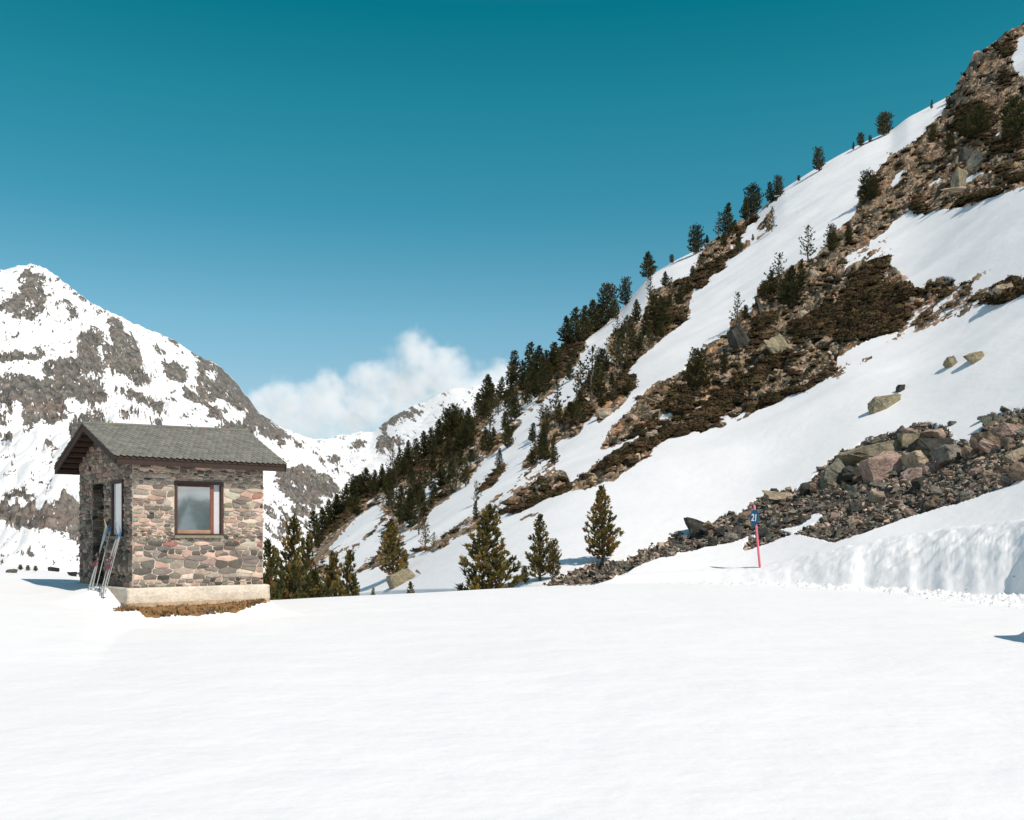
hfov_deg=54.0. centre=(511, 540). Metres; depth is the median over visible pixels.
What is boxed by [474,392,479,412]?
pine tree
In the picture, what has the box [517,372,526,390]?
pine tree
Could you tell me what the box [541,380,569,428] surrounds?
pine tree
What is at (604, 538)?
pine tree
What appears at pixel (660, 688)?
snow slope
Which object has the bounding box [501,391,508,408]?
pine tree
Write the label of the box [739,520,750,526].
boulder
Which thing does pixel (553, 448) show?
pine tree
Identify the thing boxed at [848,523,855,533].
boulder
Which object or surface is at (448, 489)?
pine tree
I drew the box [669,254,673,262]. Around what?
pine tree
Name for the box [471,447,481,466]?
pine tree
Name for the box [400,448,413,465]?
pine tree
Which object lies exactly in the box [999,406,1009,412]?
boulder
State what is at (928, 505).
boulder
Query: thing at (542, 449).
pine tree
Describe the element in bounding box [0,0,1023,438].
sky
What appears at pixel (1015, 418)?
boulder
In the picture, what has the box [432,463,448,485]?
pine tree
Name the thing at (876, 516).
boulder
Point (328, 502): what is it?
pine tree
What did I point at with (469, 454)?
pine tree
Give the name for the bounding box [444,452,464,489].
pine tree
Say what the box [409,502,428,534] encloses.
pine tree
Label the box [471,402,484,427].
pine tree
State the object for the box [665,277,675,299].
pine tree
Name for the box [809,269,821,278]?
rock outcrop
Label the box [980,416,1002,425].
boulder
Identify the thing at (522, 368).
pine tree
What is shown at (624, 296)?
pine tree
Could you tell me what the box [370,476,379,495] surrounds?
pine tree
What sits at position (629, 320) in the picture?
pine tree
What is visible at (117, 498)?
window
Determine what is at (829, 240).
pine tree
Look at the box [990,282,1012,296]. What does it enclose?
rock outcrop
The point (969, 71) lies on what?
rock outcrop
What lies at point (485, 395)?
pine tree
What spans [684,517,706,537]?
boulder
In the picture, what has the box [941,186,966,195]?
rock outcrop
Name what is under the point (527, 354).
pine tree
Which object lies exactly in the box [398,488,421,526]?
pine tree
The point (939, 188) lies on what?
rock outcrop
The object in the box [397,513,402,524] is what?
pine tree
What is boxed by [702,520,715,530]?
boulder
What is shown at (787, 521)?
boulder
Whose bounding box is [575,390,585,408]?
pine tree
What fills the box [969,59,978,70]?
rock outcrop
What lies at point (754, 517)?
piste marker
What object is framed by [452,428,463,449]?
pine tree
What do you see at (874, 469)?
boulder
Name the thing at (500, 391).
pine tree
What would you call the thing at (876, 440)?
boulder
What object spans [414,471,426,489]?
pine tree
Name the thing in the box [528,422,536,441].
pine tree
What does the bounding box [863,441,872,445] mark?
boulder
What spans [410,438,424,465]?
pine tree
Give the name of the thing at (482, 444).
pine tree
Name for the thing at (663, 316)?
pine tree
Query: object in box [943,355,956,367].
boulder
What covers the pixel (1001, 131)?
pine tree
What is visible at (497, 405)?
pine tree
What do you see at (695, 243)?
pine tree
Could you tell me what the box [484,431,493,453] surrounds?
pine tree
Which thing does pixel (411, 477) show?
pine tree
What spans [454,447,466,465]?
pine tree
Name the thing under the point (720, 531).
boulder
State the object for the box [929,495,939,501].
boulder
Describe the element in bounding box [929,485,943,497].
boulder
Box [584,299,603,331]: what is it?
pine tree
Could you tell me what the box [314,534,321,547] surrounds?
pine tree
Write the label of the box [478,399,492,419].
pine tree
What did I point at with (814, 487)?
boulder
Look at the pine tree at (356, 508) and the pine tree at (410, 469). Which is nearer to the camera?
the pine tree at (410, 469)
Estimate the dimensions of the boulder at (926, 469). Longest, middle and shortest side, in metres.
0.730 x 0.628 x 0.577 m
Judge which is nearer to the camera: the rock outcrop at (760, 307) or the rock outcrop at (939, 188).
the rock outcrop at (760, 307)
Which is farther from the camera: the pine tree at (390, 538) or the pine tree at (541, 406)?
the pine tree at (541, 406)
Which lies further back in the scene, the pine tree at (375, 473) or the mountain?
the mountain
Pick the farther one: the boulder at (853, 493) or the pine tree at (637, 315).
the pine tree at (637, 315)
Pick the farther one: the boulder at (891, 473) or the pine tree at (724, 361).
the pine tree at (724, 361)
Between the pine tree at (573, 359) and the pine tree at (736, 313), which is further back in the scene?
the pine tree at (573, 359)
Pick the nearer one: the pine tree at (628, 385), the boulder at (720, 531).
the boulder at (720, 531)
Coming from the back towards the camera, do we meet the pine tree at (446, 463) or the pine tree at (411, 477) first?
the pine tree at (411, 477)
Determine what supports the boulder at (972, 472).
on the snow slope at (660, 688)
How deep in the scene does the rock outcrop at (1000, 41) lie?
182.30 m
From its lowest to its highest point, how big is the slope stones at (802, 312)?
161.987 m
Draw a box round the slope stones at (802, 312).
[312,26,1023,582]
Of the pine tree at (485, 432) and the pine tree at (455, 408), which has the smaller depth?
the pine tree at (485, 432)
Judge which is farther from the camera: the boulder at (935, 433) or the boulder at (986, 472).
the boulder at (935, 433)
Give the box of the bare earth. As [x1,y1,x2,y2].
[113,599,266,617]
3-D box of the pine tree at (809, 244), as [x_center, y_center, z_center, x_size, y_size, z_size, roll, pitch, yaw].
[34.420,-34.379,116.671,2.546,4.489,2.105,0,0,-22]
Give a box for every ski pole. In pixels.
[95,527,111,590]
[105,532,121,592]
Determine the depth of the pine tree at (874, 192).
134.52 m
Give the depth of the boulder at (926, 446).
42.44 m
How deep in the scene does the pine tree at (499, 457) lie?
94.76 m
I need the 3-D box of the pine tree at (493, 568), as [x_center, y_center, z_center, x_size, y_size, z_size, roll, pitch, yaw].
[-0.787,1.052,36.599,2.767,4.895,2.622,0,0,19]
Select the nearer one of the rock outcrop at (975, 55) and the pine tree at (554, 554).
the pine tree at (554, 554)
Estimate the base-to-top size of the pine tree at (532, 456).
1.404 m
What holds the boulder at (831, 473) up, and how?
on the snow slope at (660, 688)
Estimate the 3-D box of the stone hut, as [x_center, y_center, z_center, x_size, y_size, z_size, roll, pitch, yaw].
[-7.654,-0.373,22.386,3.734,4.481,4.151,0,0,-40]
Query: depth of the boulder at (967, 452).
39.98 m
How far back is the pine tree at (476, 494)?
76.96 m
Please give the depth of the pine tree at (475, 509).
69.26 m
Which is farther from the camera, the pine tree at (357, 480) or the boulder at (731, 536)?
the pine tree at (357, 480)
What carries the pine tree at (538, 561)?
on the snow slope at (660, 688)
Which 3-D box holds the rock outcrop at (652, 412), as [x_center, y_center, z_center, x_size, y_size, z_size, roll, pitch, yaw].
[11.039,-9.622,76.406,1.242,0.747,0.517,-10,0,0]
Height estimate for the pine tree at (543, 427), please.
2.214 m
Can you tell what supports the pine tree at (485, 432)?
on the snow slope at (660, 688)
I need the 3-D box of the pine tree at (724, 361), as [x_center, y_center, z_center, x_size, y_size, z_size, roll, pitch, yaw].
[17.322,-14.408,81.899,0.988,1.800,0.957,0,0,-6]
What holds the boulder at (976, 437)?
on the snow slope at (660, 688)
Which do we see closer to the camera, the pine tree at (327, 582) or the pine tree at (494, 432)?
the pine tree at (327, 582)
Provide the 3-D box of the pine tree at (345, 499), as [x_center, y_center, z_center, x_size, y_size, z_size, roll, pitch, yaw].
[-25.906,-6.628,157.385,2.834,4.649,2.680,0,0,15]
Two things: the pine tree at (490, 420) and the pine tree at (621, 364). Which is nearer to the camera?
the pine tree at (621, 364)
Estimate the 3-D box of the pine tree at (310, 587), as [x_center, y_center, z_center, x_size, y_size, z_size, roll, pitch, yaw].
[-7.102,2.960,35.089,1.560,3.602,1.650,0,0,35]
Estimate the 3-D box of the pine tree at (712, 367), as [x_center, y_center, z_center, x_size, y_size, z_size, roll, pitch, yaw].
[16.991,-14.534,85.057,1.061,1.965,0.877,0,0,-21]
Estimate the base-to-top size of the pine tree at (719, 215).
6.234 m
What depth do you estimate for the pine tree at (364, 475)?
169.91 m
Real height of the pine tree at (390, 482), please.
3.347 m
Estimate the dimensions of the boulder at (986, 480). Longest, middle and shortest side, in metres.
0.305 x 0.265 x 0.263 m
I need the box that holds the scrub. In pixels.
[309,29,1023,585]
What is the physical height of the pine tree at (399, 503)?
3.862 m
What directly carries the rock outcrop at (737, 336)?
on the snow slope at (660, 688)
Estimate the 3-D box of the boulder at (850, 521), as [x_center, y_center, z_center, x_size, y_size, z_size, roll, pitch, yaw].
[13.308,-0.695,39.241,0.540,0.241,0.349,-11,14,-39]
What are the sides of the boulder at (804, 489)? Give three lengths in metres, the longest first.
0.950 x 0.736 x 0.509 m
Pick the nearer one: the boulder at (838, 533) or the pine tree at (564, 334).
the boulder at (838, 533)
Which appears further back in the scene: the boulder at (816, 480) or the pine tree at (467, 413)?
the pine tree at (467, 413)
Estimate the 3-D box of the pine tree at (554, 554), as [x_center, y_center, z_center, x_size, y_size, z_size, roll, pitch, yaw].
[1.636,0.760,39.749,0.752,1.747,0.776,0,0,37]
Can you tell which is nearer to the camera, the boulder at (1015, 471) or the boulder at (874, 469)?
the boulder at (1015, 471)
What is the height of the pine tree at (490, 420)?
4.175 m
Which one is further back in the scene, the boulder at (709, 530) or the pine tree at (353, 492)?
the pine tree at (353, 492)
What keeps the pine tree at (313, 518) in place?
on the snow slope at (660, 688)
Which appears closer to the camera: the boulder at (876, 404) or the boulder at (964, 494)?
the boulder at (964, 494)
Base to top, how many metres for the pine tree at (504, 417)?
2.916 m
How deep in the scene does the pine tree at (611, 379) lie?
107.56 m
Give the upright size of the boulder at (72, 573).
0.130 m
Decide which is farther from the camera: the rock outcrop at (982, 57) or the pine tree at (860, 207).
the rock outcrop at (982, 57)
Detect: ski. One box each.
[88,522,107,589]
[91,519,105,589]
[100,529,117,594]
[102,524,120,595]
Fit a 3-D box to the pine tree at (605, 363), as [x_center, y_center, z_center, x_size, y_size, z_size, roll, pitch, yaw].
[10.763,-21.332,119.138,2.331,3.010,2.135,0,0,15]
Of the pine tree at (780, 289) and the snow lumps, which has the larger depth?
the pine tree at (780, 289)
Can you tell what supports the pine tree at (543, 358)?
on the snow slope at (660, 688)
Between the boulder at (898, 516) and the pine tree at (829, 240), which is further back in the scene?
the pine tree at (829, 240)
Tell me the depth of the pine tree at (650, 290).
171.88 m
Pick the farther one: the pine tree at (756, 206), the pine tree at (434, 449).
the pine tree at (756, 206)
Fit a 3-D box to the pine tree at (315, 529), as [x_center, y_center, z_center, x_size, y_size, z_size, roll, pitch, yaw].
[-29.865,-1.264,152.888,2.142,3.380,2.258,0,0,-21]
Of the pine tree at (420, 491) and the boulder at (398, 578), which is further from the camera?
the pine tree at (420, 491)
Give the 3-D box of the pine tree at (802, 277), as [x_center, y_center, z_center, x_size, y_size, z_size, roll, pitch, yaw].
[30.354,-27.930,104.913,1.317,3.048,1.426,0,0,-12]
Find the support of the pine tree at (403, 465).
on the snow slope at (660, 688)
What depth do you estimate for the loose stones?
40.66 m
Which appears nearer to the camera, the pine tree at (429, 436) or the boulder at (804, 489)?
the boulder at (804, 489)
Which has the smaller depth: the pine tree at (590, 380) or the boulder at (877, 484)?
the boulder at (877, 484)
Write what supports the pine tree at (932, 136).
on the snow slope at (660, 688)
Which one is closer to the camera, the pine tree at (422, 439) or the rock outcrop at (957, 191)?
the rock outcrop at (957, 191)
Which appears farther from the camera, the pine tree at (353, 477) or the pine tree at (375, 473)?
the pine tree at (353, 477)
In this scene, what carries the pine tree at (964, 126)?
on the snow slope at (660, 688)
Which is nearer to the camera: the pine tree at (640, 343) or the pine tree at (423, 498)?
the pine tree at (423, 498)
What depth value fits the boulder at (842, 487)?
43.72 m
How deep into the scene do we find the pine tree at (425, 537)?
69.61 m
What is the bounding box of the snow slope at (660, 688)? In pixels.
[0,22,1023,819]
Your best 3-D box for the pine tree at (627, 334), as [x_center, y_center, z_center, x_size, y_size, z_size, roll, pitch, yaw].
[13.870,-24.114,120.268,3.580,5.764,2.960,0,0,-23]
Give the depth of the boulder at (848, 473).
44.48 m
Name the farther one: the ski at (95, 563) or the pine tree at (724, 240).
the pine tree at (724, 240)
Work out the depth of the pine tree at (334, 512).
158.16 m
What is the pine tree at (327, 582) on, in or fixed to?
on the snow slope at (660, 688)
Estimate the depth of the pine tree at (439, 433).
189.91 m
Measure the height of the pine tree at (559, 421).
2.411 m
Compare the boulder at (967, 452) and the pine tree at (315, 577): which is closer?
the pine tree at (315, 577)
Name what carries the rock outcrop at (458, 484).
on the snow slope at (660, 688)
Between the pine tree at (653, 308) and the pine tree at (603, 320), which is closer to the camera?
the pine tree at (653, 308)
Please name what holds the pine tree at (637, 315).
on the snow slope at (660, 688)
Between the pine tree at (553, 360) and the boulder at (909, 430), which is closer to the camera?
the boulder at (909, 430)
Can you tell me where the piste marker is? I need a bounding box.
[750,505,760,567]
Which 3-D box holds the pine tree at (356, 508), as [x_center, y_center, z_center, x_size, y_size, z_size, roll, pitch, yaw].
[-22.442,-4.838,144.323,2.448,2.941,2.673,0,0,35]
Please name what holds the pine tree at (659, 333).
on the snow slope at (660, 688)
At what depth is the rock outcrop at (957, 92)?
183.54 m
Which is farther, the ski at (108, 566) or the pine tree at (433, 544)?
the pine tree at (433, 544)
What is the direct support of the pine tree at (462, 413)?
on the snow slope at (660, 688)
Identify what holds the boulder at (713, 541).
on the snow slope at (660, 688)
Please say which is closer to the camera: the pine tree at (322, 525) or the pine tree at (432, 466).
the pine tree at (432, 466)
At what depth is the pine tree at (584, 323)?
201.60 m
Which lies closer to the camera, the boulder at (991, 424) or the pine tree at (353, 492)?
the boulder at (991, 424)
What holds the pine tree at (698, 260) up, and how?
on the snow slope at (660, 688)
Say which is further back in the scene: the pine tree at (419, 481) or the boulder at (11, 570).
the pine tree at (419, 481)
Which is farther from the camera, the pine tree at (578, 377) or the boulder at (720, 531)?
the pine tree at (578, 377)
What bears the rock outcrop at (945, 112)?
on the snow slope at (660, 688)
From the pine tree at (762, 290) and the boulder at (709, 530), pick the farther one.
the pine tree at (762, 290)
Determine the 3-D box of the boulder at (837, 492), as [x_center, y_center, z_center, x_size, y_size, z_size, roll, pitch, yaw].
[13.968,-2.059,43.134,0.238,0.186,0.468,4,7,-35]
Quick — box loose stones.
[543,408,1023,585]
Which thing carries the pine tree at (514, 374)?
on the snow slope at (660, 688)
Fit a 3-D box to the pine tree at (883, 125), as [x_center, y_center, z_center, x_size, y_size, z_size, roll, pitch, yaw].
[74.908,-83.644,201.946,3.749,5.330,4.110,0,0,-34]
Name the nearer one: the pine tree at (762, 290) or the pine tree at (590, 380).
the pine tree at (590, 380)
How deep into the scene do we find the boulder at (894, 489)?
40.86 m
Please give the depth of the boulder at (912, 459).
42.38 m
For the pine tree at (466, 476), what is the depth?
97.31 m
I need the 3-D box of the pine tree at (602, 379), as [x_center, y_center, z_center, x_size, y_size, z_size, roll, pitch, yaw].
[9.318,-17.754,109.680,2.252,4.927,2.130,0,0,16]
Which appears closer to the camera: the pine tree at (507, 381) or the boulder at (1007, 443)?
the boulder at (1007, 443)
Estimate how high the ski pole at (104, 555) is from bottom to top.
1.364 m
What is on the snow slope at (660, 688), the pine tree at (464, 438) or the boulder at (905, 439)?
the pine tree at (464, 438)
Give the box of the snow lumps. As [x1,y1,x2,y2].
[655,576,1020,606]
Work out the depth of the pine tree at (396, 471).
144.75 m
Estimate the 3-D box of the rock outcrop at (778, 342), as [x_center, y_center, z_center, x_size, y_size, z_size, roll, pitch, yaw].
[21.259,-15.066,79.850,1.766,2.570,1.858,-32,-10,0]
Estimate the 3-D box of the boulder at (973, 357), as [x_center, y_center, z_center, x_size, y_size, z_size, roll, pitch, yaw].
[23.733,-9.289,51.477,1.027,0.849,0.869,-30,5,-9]
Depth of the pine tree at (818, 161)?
203.23 m
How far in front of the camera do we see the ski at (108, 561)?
20.59 m
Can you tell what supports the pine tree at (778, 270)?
on the snow slope at (660, 688)
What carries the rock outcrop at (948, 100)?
on the snow slope at (660, 688)
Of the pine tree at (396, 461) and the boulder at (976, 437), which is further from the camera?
the pine tree at (396, 461)
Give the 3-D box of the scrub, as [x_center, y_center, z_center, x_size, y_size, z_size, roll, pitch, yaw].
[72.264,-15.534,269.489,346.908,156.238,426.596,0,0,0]
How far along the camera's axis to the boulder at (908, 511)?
36.97 m
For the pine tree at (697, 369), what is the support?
on the snow slope at (660, 688)
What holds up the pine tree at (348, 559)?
on the snow slope at (660, 688)
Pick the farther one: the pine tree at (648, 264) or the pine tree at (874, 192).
the pine tree at (648, 264)
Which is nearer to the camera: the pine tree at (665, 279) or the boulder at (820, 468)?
the boulder at (820, 468)
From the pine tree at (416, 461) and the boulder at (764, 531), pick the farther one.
the pine tree at (416, 461)
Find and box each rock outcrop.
[449,477,460,488]
[596,408,611,418]
[645,431,658,437]
[649,409,664,416]
[726,325,749,348]
[755,297,764,314]
[765,333,792,355]
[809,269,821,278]
[933,182,947,200]
[941,109,949,114]
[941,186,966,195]
[945,95,951,106]
[948,116,954,123]
[949,167,967,194]
[955,85,961,95]
[958,147,972,163]
[959,75,964,85]
[966,67,972,76]
[967,150,985,170]
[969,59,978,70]
[972,50,981,61]
[978,53,985,63]
[985,73,998,82]
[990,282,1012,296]
[998,35,1007,43]
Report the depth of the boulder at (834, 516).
40.12 m
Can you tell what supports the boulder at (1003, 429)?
on the snow slope at (660, 688)
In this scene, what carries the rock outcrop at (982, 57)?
on the snow slope at (660, 688)
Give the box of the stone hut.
[54,421,286,606]
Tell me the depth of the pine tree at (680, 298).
147.97 m
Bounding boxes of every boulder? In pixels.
[6,569,17,572]
[48,567,59,571]
[67,572,76,575]
[386,568,415,588]
[611,565,620,571]
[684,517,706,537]
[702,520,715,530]
[704,528,712,534]
[708,537,718,545]
[715,527,724,536]
[724,533,738,539]
[738,511,751,521]
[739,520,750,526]
[755,527,771,535]
[762,490,795,500]
[769,517,777,526]
[778,500,784,504]
[779,519,791,523]
[793,500,803,505]
[800,481,814,495]
[809,482,821,492]
[811,477,819,482]
[816,466,825,470]
[817,502,825,509]
[819,458,849,490]
[819,515,827,522]
[830,512,839,521]
[832,490,842,494]
[834,528,842,537]
[835,439,905,465]
[840,483,846,489]
[841,466,860,482]
[844,485,858,500]
[846,519,858,525]
[848,502,865,513]
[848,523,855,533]
[852,475,862,481]
[859,450,903,484]
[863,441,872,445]
[867,490,885,502]
[868,393,900,414]
[869,482,886,487]
[873,438,883,442]
[873,511,891,520]
[883,471,896,474]
[890,485,902,492]
[895,514,901,519]
[896,384,904,391]
[897,433,928,448]
[899,450,928,468]
[900,462,944,482]
[901,428,917,433]
[904,507,916,515]
[907,437,953,458]
[909,495,914,503]
[911,462,930,474]
[911,476,924,488]
[920,429,946,437]
[923,499,935,510]
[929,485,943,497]
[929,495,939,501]
[930,443,960,463]
[942,470,952,476]
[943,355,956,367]
[947,421,956,425]
[947,497,955,502]
[959,492,976,497]
[961,445,976,457]
[963,351,983,363]
[968,466,982,476]
[970,430,1000,451]
[976,438,999,454]
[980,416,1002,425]
[980,470,993,475]
[983,476,990,483]
[984,420,998,429]
[986,414,995,419]
[991,422,1023,437]
[993,463,1005,475]
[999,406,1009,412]
[1000,436,1014,449]
[1000,473,1012,483]
[1003,447,1023,462]
[1007,461,1023,481]
[1010,413,1019,423]
[1015,427,1023,435]
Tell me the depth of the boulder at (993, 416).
42.09 m
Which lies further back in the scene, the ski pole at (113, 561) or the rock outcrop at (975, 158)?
the rock outcrop at (975, 158)
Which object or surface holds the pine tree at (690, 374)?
on the snow slope at (660, 688)
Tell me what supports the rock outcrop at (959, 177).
on the snow slope at (660, 688)
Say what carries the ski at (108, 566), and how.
on the snow slope at (660, 688)
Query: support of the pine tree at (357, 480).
on the snow slope at (660, 688)
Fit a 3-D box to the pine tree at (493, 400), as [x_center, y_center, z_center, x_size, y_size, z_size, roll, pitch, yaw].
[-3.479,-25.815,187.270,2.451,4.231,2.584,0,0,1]
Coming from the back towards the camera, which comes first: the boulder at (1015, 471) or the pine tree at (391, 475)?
the pine tree at (391, 475)
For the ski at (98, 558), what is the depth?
21.02 m
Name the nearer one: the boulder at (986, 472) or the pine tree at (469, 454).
the boulder at (986, 472)
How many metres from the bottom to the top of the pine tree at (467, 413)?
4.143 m
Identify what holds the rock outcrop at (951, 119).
on the snow slope at (660, 688)
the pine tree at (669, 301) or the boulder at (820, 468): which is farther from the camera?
the pine tree at (669, 301)
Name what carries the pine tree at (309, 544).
on the snow slope at (660, 688)
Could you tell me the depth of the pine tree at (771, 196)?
210.24 m
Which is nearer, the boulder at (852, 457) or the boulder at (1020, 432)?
the boulder at (1020, 432)
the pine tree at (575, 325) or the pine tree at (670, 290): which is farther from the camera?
the pine tree at (575, 325)
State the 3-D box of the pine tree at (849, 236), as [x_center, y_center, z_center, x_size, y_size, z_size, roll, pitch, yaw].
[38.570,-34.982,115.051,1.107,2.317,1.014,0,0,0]
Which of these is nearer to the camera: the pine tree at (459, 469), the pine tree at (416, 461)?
the pine tree at (459, 469)
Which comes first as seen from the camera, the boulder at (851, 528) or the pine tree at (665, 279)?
the boulder at (851, 528)
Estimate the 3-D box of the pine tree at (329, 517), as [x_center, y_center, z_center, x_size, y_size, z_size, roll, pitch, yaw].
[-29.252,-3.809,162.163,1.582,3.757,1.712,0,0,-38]
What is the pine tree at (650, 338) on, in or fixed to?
on the snow slope at (660, 688)
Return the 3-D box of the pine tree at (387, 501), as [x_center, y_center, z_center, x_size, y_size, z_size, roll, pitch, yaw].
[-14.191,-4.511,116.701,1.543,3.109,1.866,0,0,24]
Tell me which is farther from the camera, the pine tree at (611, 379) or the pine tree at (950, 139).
the pine tree at (950, 139)
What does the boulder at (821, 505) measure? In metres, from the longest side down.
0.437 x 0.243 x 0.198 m
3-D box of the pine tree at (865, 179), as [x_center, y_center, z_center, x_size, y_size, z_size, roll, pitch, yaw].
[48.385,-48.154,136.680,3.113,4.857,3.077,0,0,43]
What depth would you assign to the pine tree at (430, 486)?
112.11 m
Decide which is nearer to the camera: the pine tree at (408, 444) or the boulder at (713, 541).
the boulder at (713, 541)
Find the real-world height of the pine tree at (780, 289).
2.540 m
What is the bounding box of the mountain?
[0,264,509,578]
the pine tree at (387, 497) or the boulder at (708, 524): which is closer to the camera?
the boulder at (708, 524)
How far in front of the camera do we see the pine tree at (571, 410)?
99.96 m
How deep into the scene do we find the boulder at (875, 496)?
40.24 m
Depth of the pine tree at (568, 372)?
143.23 m
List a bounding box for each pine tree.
[263,538,288,598]
[263,557,278,599]
[273,560,316,599]
[274,513,309,597]
[296,532,317,590]
[296,574,316,598]
[304,510,317,540]
[308,567,328,597]
[311,521,321,539]
[312,507,329,533]
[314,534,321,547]
[315,578,333,597]
[318,550,345,596]
[324,499,334,523]
[326,494,344,519]
[326,505,334,524]
[336,549,358,595]
[337,483,352,509]
[344,572,360,595]
[346,475,363,492]
[347,480,359,501]
[348,497,365,515]
[354,474,367,495]
[356,467,371,493]
[368,470,379,490]
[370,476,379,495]
[376,467,384,488]
[376,518,410,574]
[380,468,397,483]
[381,472,394,493]
[383,488,394,512]
[385,449,399,471]
[385,478,396,499]
[385,487,394,506]
[391,468,403,490]
[392,458,400,476]
[392,485,406,517]
[394,447,403,467]
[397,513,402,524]
[398,457,409,475]
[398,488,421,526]
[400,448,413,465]
[402,549,408,568]
[403,440,413,457]
[404,475,413,491]
[405,483,422,501]
[406,463,415,479]
[406,581,414,592]
[409,470,415,483]
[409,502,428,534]
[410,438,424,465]
[411,446,421,465]
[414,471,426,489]
[415,430,428,458]
[417,486,422,497]
[417,490,430,513]
[418,520,433,546]
[422,465,429,486]
[424,427,436,452]
[427,491,434,508]
[428,454,437,472]
[428,474,435,490]
[430,437,440,456]
[430,532,436,546]
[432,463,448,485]
[432,482,438,498]
[433,419,446,444]
[439,406,455,437]
[440,459,448,484]
[443,478,453,495]
[444,440,451,457]
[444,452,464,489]
[445,461,459,480]
[446,403,461,434]
[446,432,452,444]
[452,426,475,450]
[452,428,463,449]
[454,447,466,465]
[455,503,528,590]
[458,408,463,422]
[459,418,479,442]
[459,459,471,486]
[463,407,473,421]
[465,448,475,462]
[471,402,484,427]
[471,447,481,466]
[472,501,479,520]
[473,480,480,500]
[474,374,499,408]
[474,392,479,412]
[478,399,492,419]
[478,435,485,451]
[481,404,497,429]
[481,426,487,443]
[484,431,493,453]
[489,391,496,408]
[489,426,496,437]
[493,396,502,414]
[494,448,503,465]
[495,377,505,398]
[500,411,511,431]
[500,425,515,448]
[501,385,519,402]
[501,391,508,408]
[501,403,514,422]
[504,366,514,387]
[504,398,524,419]
[507,350,526,386]
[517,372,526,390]
[518,360,527,383]
[520,380,532,404]
[521,565,530,582]
[522,341,538,372]
[522,371,544,397]
[525,513,552,580]
[526,450,537,464]
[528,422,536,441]
[529,345,543,378]
[530,431,538,450]
[535,430,550,461]
[536,401,547,420]
[538,350,553,375]
[538,369,551,394]
[538,407,552,431]
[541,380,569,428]
[541,423,547,443]
[543,361,553,380]
[543,538,561,578]
[547,342,559,373]
[549,438,560,464]
[556,315,573,342]
[556,403,563,424]
[564,362,575,379]
[564,401,575,414]
[566,306,586,342]
[571,350,577,364]
[572,360,589,400]
[572,402,585,426]
[575,344,604,402]
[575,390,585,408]
[577,305,593,338]
[582,484,624,567]
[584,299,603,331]
[588,355,607,396]
[594,303,604,325]
[594,348,611,369]
[596,281,618,322]
[596,389,607,407]
[603,328,627,368]
[608,372,614,385]
[609,383,618,402]
[610,298,620,319]
[611,334,631,371]
[612,317,621,332]
[616,314,638,357]
[616,323,625,342]
[618,276,632,305]
[625,324,637,349]
[625,380,631,394]
[626,316,633,332]
[631,299,641,323]
[635,331,643,352]
[639,251,657,278]
[640,308,650,334]
[643,325,656,347]
[645,294,661,332]
[646,277,658,299]
[654,322,666,337]
[657,302,669,324]
[660,271,669,285]
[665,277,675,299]
[665,294,672,307]
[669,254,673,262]
[674,287,684,304]
[681,347,713,392]
[683,363,693,381]
[685,278,689,293]
[687,224,705,253]
[694,254,703,267]
[708,357,717,378]
[713,211,723,235]
[718,202,736,234]
[719,231,727,247]
[719,353,730,372]
[729,291,745,325]
[734,234,743,252]
[739,197,750,220]
[741,305,748,318]
[743,181,763,214]
[756,279,768,300]
[763,252,787,294]
[764,270,776,294]
[765,182,775,202]
[767,206,776,230]
[771,174,784,195]
[776,280,786,301]
[779,265,805,307]
[797,224,816,260]
[797,259,807,282]
[812,146,825,170]
[823,223,839,252]
[844,225,853,242]
[856,132,864,145]
[856,195,864,214]
[857,167,878,202]
[867,176,881,198]
[874,110,894,135]
[926,123,938,142]
[941,131,957,151]
[959,115,972,138]
[964,103,992,137]
[998,94,1023,139]
[999,118,1008,137]
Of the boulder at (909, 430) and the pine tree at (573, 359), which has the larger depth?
the pine tree at (573, 359)
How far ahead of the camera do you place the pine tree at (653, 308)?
133.47 m
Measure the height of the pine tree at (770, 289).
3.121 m
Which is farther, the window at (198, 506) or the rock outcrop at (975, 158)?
the rock outcrop at (975, 158)
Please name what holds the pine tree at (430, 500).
on the snow slope at (660, 688)
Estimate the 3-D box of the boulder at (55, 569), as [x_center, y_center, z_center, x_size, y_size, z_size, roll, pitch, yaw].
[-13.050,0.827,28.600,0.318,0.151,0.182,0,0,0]
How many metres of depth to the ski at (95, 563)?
21.01 m
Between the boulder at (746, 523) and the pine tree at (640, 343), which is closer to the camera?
the boulder at (746, 523)
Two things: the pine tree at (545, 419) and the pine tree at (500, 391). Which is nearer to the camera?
the pine tree at (545, 419)
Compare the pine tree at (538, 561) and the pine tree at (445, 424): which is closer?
the pine tree at (538, 561)
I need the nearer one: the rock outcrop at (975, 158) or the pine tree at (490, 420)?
the rock outcrop at (975, 158)
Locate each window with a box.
[109,479,123,538]
[174,481,223,537]
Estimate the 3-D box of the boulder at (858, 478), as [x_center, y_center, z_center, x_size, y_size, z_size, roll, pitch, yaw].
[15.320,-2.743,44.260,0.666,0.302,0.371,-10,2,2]
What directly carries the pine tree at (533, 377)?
on the snow slope at (660, 688)
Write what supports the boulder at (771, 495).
on the loose stones
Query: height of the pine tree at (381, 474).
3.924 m
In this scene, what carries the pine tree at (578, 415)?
on the snow slope at (660, 688)
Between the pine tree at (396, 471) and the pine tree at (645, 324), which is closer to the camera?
the pine tree at (645, 324)
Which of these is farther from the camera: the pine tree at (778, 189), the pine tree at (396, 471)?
the pine tree at (778, 189)
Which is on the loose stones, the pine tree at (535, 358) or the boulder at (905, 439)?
the boulder at (905, 439)
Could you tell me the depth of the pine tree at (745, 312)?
104.43 m

